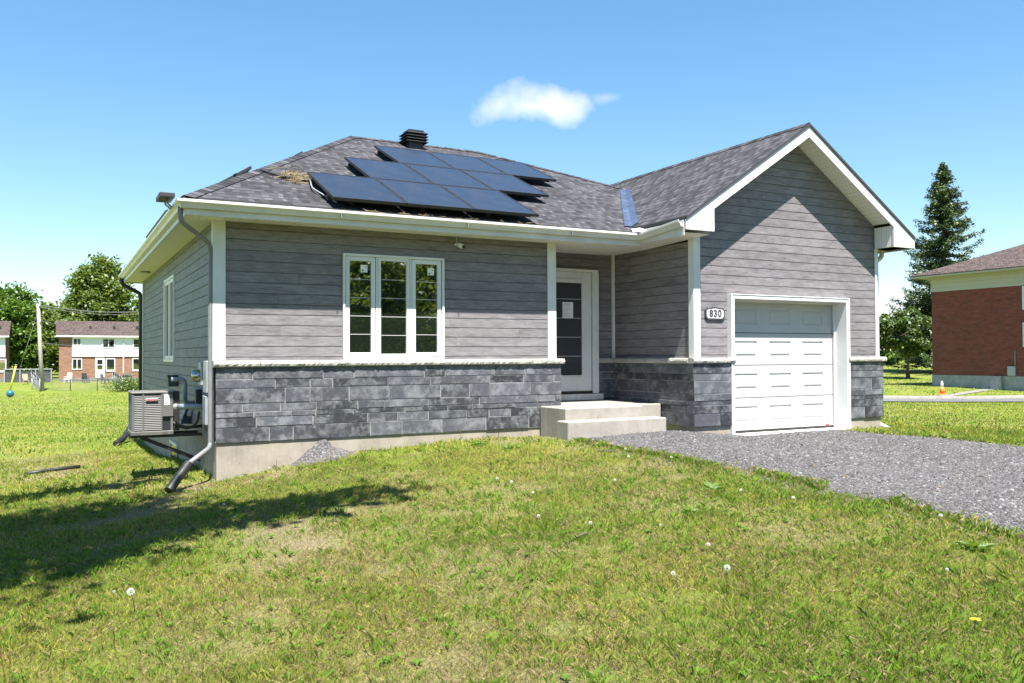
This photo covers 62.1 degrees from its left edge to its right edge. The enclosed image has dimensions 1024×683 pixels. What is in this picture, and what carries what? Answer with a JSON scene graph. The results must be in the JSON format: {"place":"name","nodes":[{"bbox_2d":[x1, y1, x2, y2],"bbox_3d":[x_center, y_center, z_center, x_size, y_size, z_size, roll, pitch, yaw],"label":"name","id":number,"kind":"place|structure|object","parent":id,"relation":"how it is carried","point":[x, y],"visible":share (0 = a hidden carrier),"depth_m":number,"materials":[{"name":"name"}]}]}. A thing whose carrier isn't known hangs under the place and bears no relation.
{"place":"outdoors","nodes":[
{"label":"outdoors","id":0,"kind":"place"},
{"bbox_2d":[123,373,135,377],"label":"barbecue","id":1,"kind":"object","parent":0,"point":[125,375],"visible":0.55,"depth_m":96.30,"materials":[{"name":"grey metal"}]},
{"bbox_2d":[0,360,1023,682],"bbox_3d":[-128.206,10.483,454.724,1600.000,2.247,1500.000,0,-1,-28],"label":"lawn","id":2,"kind":"structure","parent":0,"point":[314,544],"depth_m":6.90,"materials":[{"name":"green plant"}]},
{"bbox_2d":[0,321,12,381],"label":"townhouse","id":3,"kind":"structure","parent":2,"relation":"on","point":[6,334],"depth_m":99.77,"materials":[{"name":"beige brick"}]},
{"bbox_2d":[0,359,5,370],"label":"window","id":4,"kind":"structure","parent":3,"relation":"in","point":[2,361],"depth_m":99.56,"materials":[{"name":"white plastic"}]},
{"bbox_2d":[6,390,13,396],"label":"ball","id":5,"kind":"object","parent":2,"relation":"on","point":[9,393],"visible":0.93,"depth_m":71.80,"materials":[{"name":"blue plastic"}]},
{"bbox_2d":[9,364,16,389],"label":"swing pole","id":6,"kind":"object","parent":2,"relation":"on","point":[13,377],"visible":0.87,"depth_m":75.94,"materials":[{"name":"yellow metal"}]},
{"bbox_2d":[22,374,28,383],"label":"patio chair","id":7,"kind":"object","parent":2,"relation":"on","point":[24,377],"visible":1,"depth_m":95.20,"materials":[{"name":"brown plastic"}]},
{"bbox_2d":[4,369,51,381],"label":"board fence","id":8,"kind":"object","parent":2,"relation":"on","point":[8,374],"visible":0.55,"depth_m":99.04,"materials":[{"name":"grey wood"}]},
{"bbox_2d":[0,280,60,368],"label":"maple tree","id":9,"kind":"object","parent":2,"relation":"on","point":[18,309],"visible":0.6,"depth_m":124.95,"materials":[{"name":"green plant"}]},
{"bbox_2d":[31,370,39,391],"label":"chain link fence","id":10,"kind":"object","parent":2,"relation":"on","point":[34,376],"visible":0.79,"depth_m":90.11,"materials":[{"name":"grey metal"}]},
{"bbox_2d":[36,304,44,390],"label":"utility pole","id":11,"kind":"object","parent":2,"relation":"on","point":[41,370],"visible":0.96,"depth_m":84.87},
{"bbox_2d":[42,321,125,331],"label":"power line","id":12,"kind":"object","parent":11,"relation":"attached to","point":[85,328],"visible":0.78,"depth_m":87.78,"materials":[{"name":"black rubber"}]},
{"bbox_2d":[40,305,128,312],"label":"power line","id":13,"kind":"object","parent":11,"relation":"attached to","point":[88,311],"visible":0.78,"depth_m":87.80,"materials":[{"name":"grey metal"}]},
{"bbox_2d":[40,307,138,314],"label":"power line","id":14,"kind":"object","parent":11,"relation":"attached to","point":[90,313],"visible":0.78,"depth_m":88.92,"materials":[{"name":"black rubber"}]},
{"bbox_2d":[45,343,138,346],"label":"power line","id":15,"kind":"object","parent":11,"relation":"attached to","point":[91,346],"visible":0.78,"depth_m":88.39,"materials":[{"name":"rubber"}]},
{"bbox_2d":[24,465,80,474],"bbox_3d":[-7.564,2.118,14.010,0.093,0.100,0.844,-1,-1,44],"label":"drain pipe","id":16,"kind":"object","parent":2,"relation":"on","point":[56,469],"visible":0.91,"depth_m":14.03,"materials":[{"name":"black plastic"}]},
{"bbox_2d":[26,302,91,372],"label":"maple tree","id":17,"kind":"object","parent":2,"relation":"on","point":[50,350],"visible":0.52,"depth_m":110.44,"materials":[{"name":"green plant"}]},
{"bbox_2d":[64,373,71,382],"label":"patio chair","id":18,"kind":"object","parent":2,"relation":"on","point":[69,375],"visible":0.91,"depth_m":97.81,"materials":[{"name":"white plastic"}]},
{"bbox_2d":[32,378,137,390],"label":"chain link fence","id":19,"kind":"object","parent":2,"relation":"on","point":[97,385],"visible":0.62,"depth_m":84.86,"materials":[{"name":"grey metal"}]},
{"bbox_2d":[82,373,89,382],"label":"patio chair","id":20,"kind":"object","parent":2,"relation":"on","point":[84,375],"visible":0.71,"depth_m":97.67,"materials":[{"name":"grey plastic"}]},
{"bbox_2d":[56,321,138,381],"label":"townhouse","id":21,"kind":"structure","parent":2,"relation":"on","point":[81,356],"depth_m":101.65,"materials":[{"name":"red brick"},{"name":"white siding"},{"name":"brown shingle"}]},
{"bbox_2d":[73,338,80,345],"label":"window","id":22,"kind":"structure","parent":21,"relation":"in","point":[76,341],"depth_m":100.20,"materials":[{"name":"white plastic"}]},
{"bbox_2d":[72,359,81,369],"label":"window","id":23,"kind":"structure","parent":21,"relation":"in","point":[76,363],"depth_m":100.27,"materials":[{"name":"white plastic"}]},
{"bbox_2d":[95,358,104,377],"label":"back door","id":24,"kind":"structure","parent":21,"relation":"in","point":[99,362],"depth_m":101.35,"materials":[{"name":"white metal"}]},
{"bbox_2d":[102,338,114,347],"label":"window","id":25,"kind":"structure","parent":21,"relation":"in","point":[110,343],"depth_m":101.77,"materials":[{"name":"white plastic"}]},
{"bbox_2d":[106,358,114,370],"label":"window","id":26,"kind":"structure","parent":21,"relation":"in","point":[110,362],"depth_m":101.97,"materials":[{"name":"white plastic"}]},
{"bbox_2d":[132,358,138,369],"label":"window","id":27,"kind":"structure","parent":21,"relation":"in","point":[135,361],"depth_m":103.28,"materials":[{"name":"white plastic"}]},
{"bbox_2d":[133,339,138,347],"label":"window","id":28,"kind":"structure","parent":21,"relation":"in","point":[135,341],"depth_m":103.20,"materials":[{"name":"white plastic"}]},
{"bbox_2d":[54,252,141,321],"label":"maple tree","id":29,"kind":"object","parent":2,"relation":"on","point":[99,288],"visible":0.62,"depth_m":125.75,"materials":[{"name":"green plant"}]},
{"bbox_2d":[112,371,122,385],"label":"chain link fence","id":30,"kind":"object","parent":2,"relation":"on","point":[115,375],"visible":0.43,"depth_m":92.11,"materials":[{"name":"grey metal"}]},
{"bbox_2d":[101,370,137,391],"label":"shrub","id":31,"kind":"object","parent":2,"relation":"on","point":[124,385],"visible":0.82,"depth_m":80.51,"materials":[{"name":"green plant"}]},
{"bbox_2d":[113,427,127,445],"bbox_3d":[-9.236,2.227,20.229,0.133,0.392,1.482,0,-1,-12],"label":"drain hose","id":32,"kind":"object","parent":2,"relation":"on","point":[122,438],"visible":0.73,"depth_m":19.92,"materials":[{"name":"black plastic"}]},
{"bbox_2d":[126,587,134,613],"bbox_3d":[-2.364,1.623,5.280,0.055,0.191,0.049,0,-1,-28],"label":"dandelion","id":33,"kind":"object","parent":2,"relation":"on","point":[129,590],"visible":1,"depth_m":5.28,"materials":[{"name":"white plant"}]},
{"bbox_2d":[127,296,138,321],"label":"maple tree","id":34,"kind":"object","parent":2,"relation":"on","point":[137,305],"visible":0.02,"depth_m":138.04,"materials":[{"name":"green plant"}]},
{"bbox_2d":[290,439,357,465],"bbox_3d":[-2.440,1.537,11.399,1.750,0.425,0.520,0,-1,-28],"label":"gravel mound","id":35,"kind":"object","parent":2,"relation":"on","point":[319,450],"visible":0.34,"depth_m":11.46,"materials":[{"name":"grey gravel"}]},
{"bbox_2d":[471,440,486,446],"bbox_3d":[-0.495,1.442,11.988,0.291,0.071,0.376,0,-1,-28],"label":"weed","id":36,"kind":"object","parent":2,"relation":"on","point":[476,442],"visible":0.9,"depth_m":11.95,"materials":[{"name":"green plant"}]},
{"bbox_2d":[502,444,523,449],"bbox_3d":[0.011,1.441,11.605,0.311,0.065,0.290,0,-1,-3],"label":"weed","id":37,"kind":"object","parent":2,"relation":"on","point":[509,447],"visible":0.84,"depth_m":11.59,"materials":[{"name":"green plant"}]},
{"bbox_2d":[118,122,915,492],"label":"house","id":38,"kind":"structure","parent":2,"relation":"on","point":[300,318],"depth_m":13.28,"materials":[{"name":"grey wood"}]},
{"bbox_2d":[126,390,201,461],"bbox_3d":[-4.812,1.201,11.806,0.950,1.035,0.795,0,-1,-28],"label":"heat pump","id":39,"kind":"object","parent":38,"relation":"attached to","point":[153,414],"visible":0.99,"depth_m":11.57,"materials":[{"name":"metal"}]},
{"bbox_2d":[156,192,174,209],"bbox_3d":[-4.362,-1.758,10.705,0.180,0.169,0.440,0,-1,-28],"label":"floodlight","id":40,"kind":"object","parent":38,"relation":"attached to","point":[166,198],"visible":1,"depth_m":10.61,"materials":[{"name":"grey metal"}]},
{"bbox_2d":[163,274,175,361],"bbox_3d":[-6.143,-0.392,15.330,0.100,1.514,1.480,0,-1,-28],"label":"side window","id":41,"kind":"structure","parent":38,"relation":"in","point":[169,284],"depth_m":15.25,"materials":[{"name":"white plastic"}]},
{"bbox_2d":[166,375,177,386],"bbox_3d":[-5.706,0.659,14.278,0.166,0.190,0.270,0,-1,-28],"label":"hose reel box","id":42,"kind":"object","parent":38,"relation":"attached to","point":[170,383],"visible":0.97,"depth_m":14.17,"materials":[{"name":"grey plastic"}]},
{"bbox_2d":[169,439,177,457],"bbox_3d":[-5.882,2.009,14.811,0.050,0.530,1.000,0,-1,-28],"label":"basement window","id":43,"kind":"structure","parent":38,"relation":"in","point":[173,444],"depth_m":14.83,"materials":[{"name":"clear glass"}]},
{"bbox_2d":[180,409,191,423],"bbox_3d":[-4.972,1.103,12.910,0.161,0.270,0.380,0,-1,-28],"label":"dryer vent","id":44,"kind":"object","parent":38,"relation":"attached to","point":[185,418],"visible":0.64,"depth_m":12.76,"materials":[{"name":"grey plastic"}]},
{"bbox_2d":[171,377,201,415],"bbox_3d":[-4.590,0.767,11.951,0.404,0.518,1.068,0,-1,-28],"label":"vent pipe","id":45,"kind":"object","parent":38,"relation":"attached to","point":[191,406],"visible":0.95,"depth_m":11.56,"materials":[{"name":"grey plastic"}]},
{"bbox_2d":[195,389,201,403],"bbox_3d":[-4.376,0.768,11.874,0.092,0.200,0.120,0,-1,-28],"label":"outlet box","id":46,"kind":"object","parent":38,"relation":"attached to","point":[198,396],"visible":0.93,"depth_m":11.82,"materials":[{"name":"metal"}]},
{"bbox_2d":[191,361,207,430],"bbox_3d":[-4.119,0.732,11.283,0.197,0.950,0.646,0,-1,-28],"label":"electric meter","id":47,"kind":"object","parent":38,"relation":"attached to","point":[199,375],"visible":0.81,"depth_m":11.27,"materials":[{"name":"grey metal"}]},
{"bbox_2d":[158,166,251,221],"bbox_3d":[-4.786,-2.249,13.329,1.463,0.172,1.061,-36,15,-24],"label":"solar panel","id":48,"kind":"object","parent":38,"relation":"attached to","point":[248,169],"visible":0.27,"depth_m":13.08,"materials":[{"name":"glass"}]},
{"bbox_2d":[256,169,309,181],"bbox_3d":[-3.496,-2.432,12.466,1.108,0.212,0.195,0,-1,12],"label":"roof conduit","id":49,"kind":"object","parent":38,"relation":"on","point":[271,173],"visible":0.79,"depth_m":12.38,"materials":[{"name":"black plastic"}]},
{"bbox_2d":[269,165,318,183],"bbox_3d":[-3.130,-2.412,12.415,0.647,0.300,0.857,-1,-1,30],"label":"twig nest","id":50,"kind":"object","parent":38,"relation":"on","point":[298,176],"visible":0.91,"depth_m":12.32,"materials":[{"name":"plant"}]},
{"bbox_2d":[307,171,406,205],"bbox_3d":[-2.221,-2.117,12.068,1.061,0.172,1.463,0,23,-28],"label":"solar panel","id":51,"kind":"object","parent":38,"relation":"attached to","point":[350,190],"visible":0.98,"depth_m":11.90,"materials":[{"name":"glass"}]},
{"bbox_2d":[309,177,336,202],"bbox_3d":[-2.689,-2.121,11.860,0.122,0.538,1.063,0,-1,-33],"label":"panel cable","id":52,"kind":"object","parent":51,"relation":"hanging from","point":[317,190],"visible":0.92,"depth_m":11.80,"materials":[{"name":"grey plastic"}]},
{"bbox_2d":[344,157,433,183],"bbox_3d":[-2.003,-2.692,13.724,1.061,0.172,1.463,0,23,-28],"label":"solar panel","id":53,"kind":"object","parent":38,"relation":"attached to","point":[370,168],"visible":0.77,"depth_m":13.67,"materials":[{"name":"glass"}]},
{"bbox_2d":[342,253,444,359],"bbox_3d":[-1.689,-0.483,12.204,1.530,1.486,0.100,0,-1,-28],"label":"front window","id":54,"kind":"structure","parent":38,"relation":"in","point":[393,307],"depth_m":12.19,"materials":[{"name":"white plastic"}]},
{"bbox_2d":[374,145,454,168],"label":"solar panel","id":55,"kind":"object","parent":38,"relation":"attached to","point":[408,156],"visible":0.77,"depth_m":15.33,"materials":[{"name":"glass"}]},
{"bbox_2d":[376,178,475,211],"bbox_3d":[-1.300,-2.113,12.562,1.061,0.172,1.463,0,23,-28],"label":"solar panel","id":56,"kind":"object","parent":38,"relation":"attached to","point":[421,196],"visible":0.89,"depth_m":12.40,"materials":[{"name":"glass"}]},
{"bbox_2d":[404,163,493,189],"bbox_3d":[-1.082,-2.688,14.218,1.061,0.172,1.463,0,23,-28],"label":"solar panel","id":57,"kind":"object","parent":38,"relation":"attached to","point":[446,176],"visible":0.66,"depth_m":14.16,"materials":[{"name":"glass"}]},
{"bbox_2d":[342,207,565,226],"bbox_3d":[-0.663,-1.765,12.174,3.612,0.060,0.150,0,-1,-28],"label":"gutter debris","id":58,"kind":"object","parent":38,"relation":"on","point":[432,215],"visible":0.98,"depth_m":11.81,"materials":[{"name":"plant"}]},
{"bbox_2d":[454,237,464,248],"bbox_3d":[-0.779,-1.466,12.604,0.079,0.202,0.202,1,-1,-44],"label":"security camera","id":59,"kind":"object","parent":38,"relation":"attached to","point":[460,245],"visible":1,"depth_m":12.57,"materials":[{"name":"white plastic"}]},
{"bbox_2d":[427,151,505,173],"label":"solar panel","id":60,"kind":"object","parent":38,"relation":"attached to","point":[464,162],"visible":0.66,"depth_m":15.82,"materials":[{"name":"glass"}]},
{"bbox_2d":[440,184,538,216],"bbox_3d":[-0.379,-2.109,13.055,1.061,0.172,1.463,0,23,-28],"label":"solar panel","id":61,"kind":"object","parent":38,"relation":"attached to","point":[487,202],"visible":0.88,"depth_m":12.89,"materials":[{"name":"glass"}]},
{"bbox_2d":[460,169,548,197],"bbox_3d":[-0.161,-2.684,14.711,1.061,0.172,1.463,0,23,-28],"label":"solar panel","id":62,"kind":"object","parent":38,"relation":"attached to","point":[507,184],"visible":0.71,"depth_m":14.56,"materials":[{"name":"glass"}]},
{"bbox_2d":[477,157,556,181],"bbox_3d":[0.057,-3.258,16.368,1.061,0.172,1.463,0,23,-28],"label":"solar panel","id":63,"kind":"object","parent":38,"relation":"attached to","point":[521,170],"visible":0.77,"depth_m":16.21,"materials":[{"name":"glass"}]},
{"bbox_2d":[562,302,572,317],"bbox_3d":[0.963,-0.540,14.683,0.215,0.280,0.003,0,-1,-28],"label":"notice","id":64,"kind":"object","parent":38,"relation":"attached to","point":[567,309],"visible":1,"depth_m":14.68,"materials":[{"name":"paper"}]},
{"bbox_2d":[556,268,598,393],"bbox_3d":[0.966,-0.175,14.669,1.218,2.160,0.133,0,-1,-28],"label":"entry door","id":65,"kind":"structure","parent":38,"relation":"in","point":[577,337],"depth_m":14.79,"materials":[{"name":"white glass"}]},
{"bbox_2d":[704,307,724,319],"bbox_3d":[3.205,-0.441,13.435,0.400,0.200,0.035,0,-1,-28],"label":"house number sign","id":66,"kind":"object","parent":38,"relation":"attached to","point":[714,313],"visible":1,"depth_m":13.42,"materials":[{"name":"grey"}]},
{"bbox_2d":[735,302,833,432],"bbox_3d":[4.537,0.413,14.395,2.560,2.176,0.029,0,-1,-28],"label":"garage door","id":67,"kind":"structure","parent":38,"relation":"in","point":[764,342],"depth_m":14.42,"materials":[{"name":"paint"}]},
{"bbox_2d":[566,531,596,540],"bbox_3d":[0.584,1.563,6.892,0.324,0.056,0.158,0,-1,-28],"label":"twig","id":68,"kind":"object","parent":2,"relation":"on","point":[581,534],"visible":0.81,"depth_m":6.89,"materials":[{"name":"brown plant"}]},
{"bbox_2d":[541,400,665,440],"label":"entry steps","id":69,"kind":"structure","parent":2,"relation":"on","point":[565,420],"depth_m":12.82,"materials":[{"name":"concrete"}]},
{"bbox_2d":[680,508,697,513],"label":"weed","id":70,"kind":"object","parent":2,"relation":"on","point":[686,509],"visible":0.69,"depth_m":7.64,"materials":[{"name":"green plant"}]},
{"bbox_2d":[699,481,726,492],"bbox_3d":[2.053,1.483,8.649,0.309,0.083,0.324,1,-1,-44],"label":"weed","id":71,"kind":"object","parent":2,"relation":"on","point":[713,486],"visible":0.73,"depth_m":8.64,"materials":[{"name":"green plant"}]},
{"bbox_2d":[724,565,729,593],"bbox_3d":[1.354,1.500,5.352,0.043,0.195,0.039,0,-1,-38],"label":"dandelion","id":72,"kind":"object","parent":2,"relation":"on","point":[727,566],"visible":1,"depth_m":5.36,"materials":[{"name":"white plant"}]},
{"bbox_2d":[879,315,903,364],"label":"broadleaf tree","id":73,"kind":"object","parent":2,"relation":"on","point":[894,358],"visible":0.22,"depth_m":110.39,"materials":[{"name":"green plant"}]},
{"bbox_2d":[879,306,931,378],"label":"broadleaf tree","id":74,"kind":"object","parent":2,"relation":"on","point":[893,330],"visible":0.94,"depth_m":73.06,"materials":[{"name":"green plant"}]},
{"bbox_2d":[883,162,986,371],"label":"spruce tree","id":75,"kind":"object","parent":2,"relation":"on","point":[945,213],"visible":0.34,"depth_m":84.66,"materials":[{"name":"green plant"}]},
{"bbox_2d":[883,396,1023,398],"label":"kerb","id":76,"kind":"structure","parent":2,"relation":"on","point":[947,397],"depth_m":45.96,"materials":[{"name":"concrete"}]},
{"bbox_2d":[909,244,1023,390],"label":"apartment building","id":77,"kind":"structure","parent":2,"relation":"on","point":[977,322],"depth_m":55.06,"materials":[{"name":"red brick"}]},
{"bbox_2d":[1022,286,1023,309],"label":"window","id":78,"kind":"structure","parent":77,"relation":"in","point":[1022,286],"depth_m":52.48,"materials":[{"name":"white plastic"}]},
{"bbox_2d":[951,541,995,552],"bbox_3d":[3.375,1.504,6.265,0.277,0.070,0.274,0,-1,-28],"label":"weed","id":79,"kind":"object","parent":2,"relation":"on","point":[975,544],"visible":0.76,"depth_m":6.23,"materials":[{"name":"green plant"}]},
{"bbox_2d":[971,618,978,633],"bbox_3d":[2.465,1.521,4.523,0.057,0.094,0.057,0,-1,-28],"label":"dandelion","id":80,"kind":"object","parent":2,"relation":"on","point":[975,619],"visible":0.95,"depth_m":4.53,"materials":[{"name":"yellow plant"}]},
{"bbox_2d":[0,0,1023,349],"label":"sky","id":81,"kind":"structure","parent":0,"point":[107,107],"materials":[{"name":"blue"}]},
{"bbox_2d":[546,429,1023,553],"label":"gravel driveway","id":82,"kind":"structure","parent":0,"point":[870,466],"depth_m":10.25,"materials":[{"name":"grey gravel"}]},
{"bbox_2d":[609,431,1023,494],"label":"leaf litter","id":83,"kind":"object","parent":82,"relation":"on","point":[881,445],"visible":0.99,"depth_m":11.56,"materials":[{"name":"plant"}]},
{"bbox_2d":[883,398,1023,401],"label":"road","id":84,"kind":"structure","parent":0,"point":[974,400],"depth_m":43.83,"materials":[{"name":"grey asphalt"}]},
{"bbox_2d":[934,389,993,395],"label":"path","id":85,"kind":"structure","parent":0,"point":[967,392],"depth_m":51.98,"materials":[{"name":"concrete"}]},
{"bbox_2d":[937,381,946,393],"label":"traffic cone","id":86,"kind":"object","parent":85,"relation":"on","point":[941,391],"visible":1,"depth_m":49.93,"materials":[{"name":"orange plastic"}]}
]}

